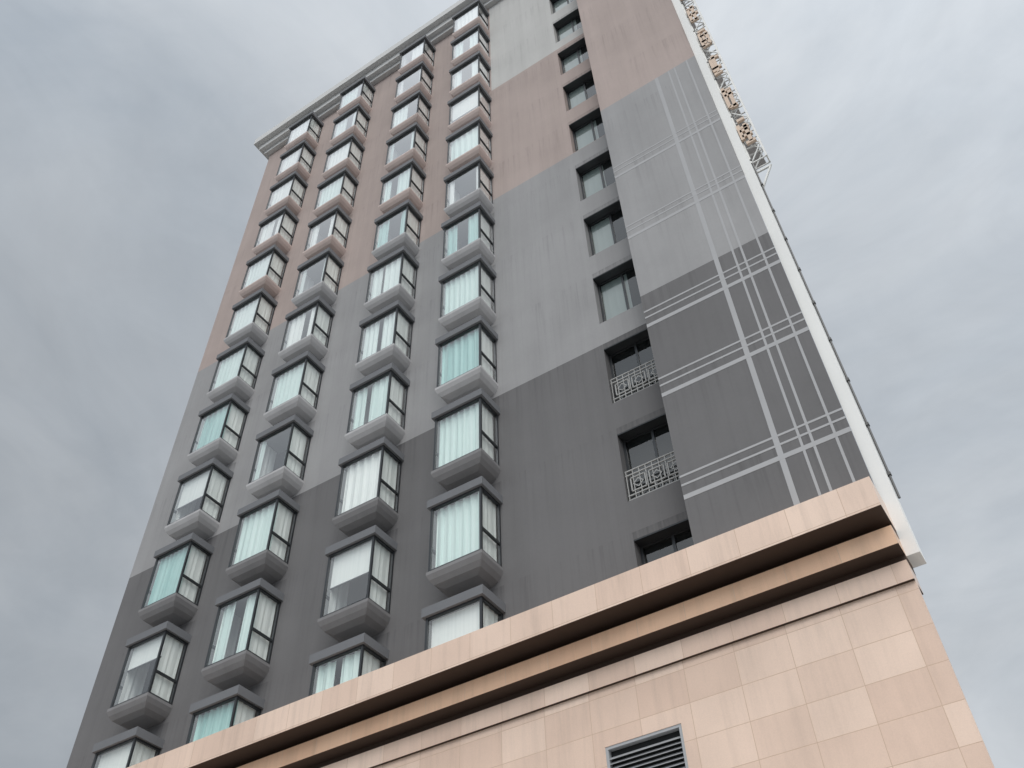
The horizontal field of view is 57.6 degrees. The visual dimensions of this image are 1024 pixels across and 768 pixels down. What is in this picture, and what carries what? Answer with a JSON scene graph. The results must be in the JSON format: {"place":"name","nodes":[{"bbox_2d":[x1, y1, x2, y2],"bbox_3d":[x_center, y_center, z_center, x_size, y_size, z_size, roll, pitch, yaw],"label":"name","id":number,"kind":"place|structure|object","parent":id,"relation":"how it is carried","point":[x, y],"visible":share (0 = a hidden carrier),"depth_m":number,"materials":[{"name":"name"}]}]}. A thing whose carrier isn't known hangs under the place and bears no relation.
{"place":"outdoors","nodes":[
{"label":"outdoors","id":0,"kind":"place"},
{"bbox_2d":[0,0,1023,767],"label":"sky","id":1,"kind":"structure","parent":0,"point":[891,132],"materials":[{"name":"grey"}]},
{"bbox_2d":[127,476,994,767],"bbox_3d":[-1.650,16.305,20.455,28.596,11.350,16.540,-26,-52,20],"label":"podium","id":2,"kind":"object","parent":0,"point":[803,634],"visible":0.91,"depth_m":15.36,"materials":[{"name":"stone"}]},
{"bbox_2d":[66,0,873,767],"bbox_3d":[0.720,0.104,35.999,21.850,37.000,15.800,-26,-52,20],"label":"tower walls","id":3,"kind":"structure","parent":2,"relation":"on","point":[574,518],"depth_m":24.61,"materials":[{"name":"paint"}]},
{"bbox_2d":[91,0,505,767],"bbox_3d":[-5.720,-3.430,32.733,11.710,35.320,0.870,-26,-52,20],"label":"bay windows","id":4,"kind":"structure","parent":3,"relation":"attached to","point":[465,574],"depth_m":26.91,"materials":[{"name":"glass"}]},
{"bbox_2d":[254,0,765,172],"bbox_3d":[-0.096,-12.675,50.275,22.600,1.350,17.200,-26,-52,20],"label":"roof cornice","id":5,"kind":"structure","parent":3,"relation":"on","point":[386,63],"depth_m":47.33,"materials":[{"name":"grey concrete"}]},
{"bbox_2d":[550,0,690,564],"bbox_3d":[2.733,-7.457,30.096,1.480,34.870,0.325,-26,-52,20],"label":"strip windows","id":6,"kind":"structure","parent":3,"relation":"attached to","point":[616,296],"depth_m":25.27,"materials":[{"name":"grey"}]},
{"bbox_2d":[613,60,854,504],"bbox_3d":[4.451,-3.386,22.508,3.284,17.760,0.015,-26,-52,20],"label":"decorative facade lines","id":7,"kind":"object","parent":3,"relation":"attached to","point":[781,457],"visible":0.94,"depth_m":19.73,"materials":[{"name":"grey paint"}]},
{"bbox_2d":[671,0,926,567],"bbox_3d":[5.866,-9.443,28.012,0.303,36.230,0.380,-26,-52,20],"label":"trim","id":8,"kind":"structure","parent":3,"relation":"attached to","point":[881,476],"depth_m":18.65,"materials":[{"name":"grey"}]},
{"bbox_2d":[680,0,771,187],"bbox_3d":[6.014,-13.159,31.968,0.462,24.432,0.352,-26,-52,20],"label":"vertical sign","id":9,"kind":"object","parent":8,"relation":"attached to","point":[728,93],"visible":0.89,"depth_m":26.55,"materials":[{"name":"white metal"}]},
{"bbox_2d":[605,723,688,767],"bbox_3d":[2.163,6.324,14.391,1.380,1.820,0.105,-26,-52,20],"label":"louvre vent","id":10,"kind":"object","parent":2,"relation":"on","point":[664,748],"visible":1,"depth_m":14.88,"materials":[{"name":"grey metal"}]}
]}

